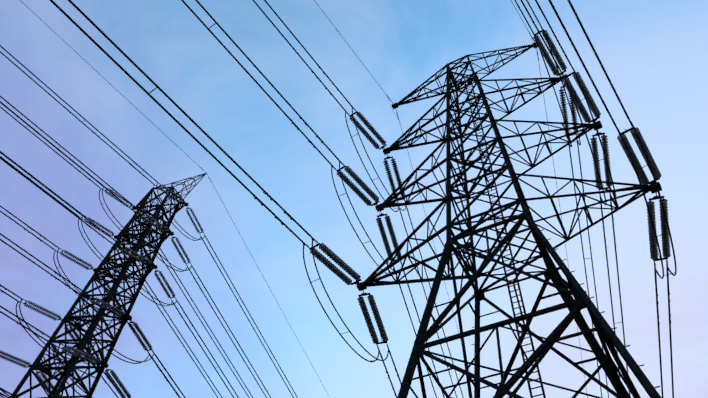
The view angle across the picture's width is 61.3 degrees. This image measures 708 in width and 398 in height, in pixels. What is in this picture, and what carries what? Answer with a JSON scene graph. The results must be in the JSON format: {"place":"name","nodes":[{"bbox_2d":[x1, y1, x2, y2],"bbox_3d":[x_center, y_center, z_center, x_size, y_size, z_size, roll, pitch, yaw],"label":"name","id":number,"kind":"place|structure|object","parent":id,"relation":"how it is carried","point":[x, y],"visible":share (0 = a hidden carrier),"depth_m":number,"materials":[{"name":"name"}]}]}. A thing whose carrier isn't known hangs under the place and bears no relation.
{"place":"outdoors","nodes":[
{"label":"outdoors","id":0,"kind":"place"},
{"bbox_2d":[0,0,707,397],"label":"sky","id":1,"kind":"structure","parent":0,"point":[653,53],"materials":[{"name":"blue"}]},
{"label":"ground","id":2,"kind":"structure","parent":0,"visible":0},
{"bbox_2d":[0,0,327,397],"bbox_3d":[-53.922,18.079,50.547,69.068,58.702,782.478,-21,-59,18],"label":"power lines","id":3,"kind":"object","parent":2,"relation":"on","point":[69,368],"visible":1,"depth_m":53.13,"materials":[{"name":"metal"}]},
{"bbox_2d":[49,0,676,397],"bbox_3d":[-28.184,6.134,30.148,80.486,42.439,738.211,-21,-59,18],"label":"power lines","id":4,"kind":"object","parent":2,"relation":"on","point":[607,335],"visible":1,"depth_m":26.62,"materials":[{"name":"metal"}]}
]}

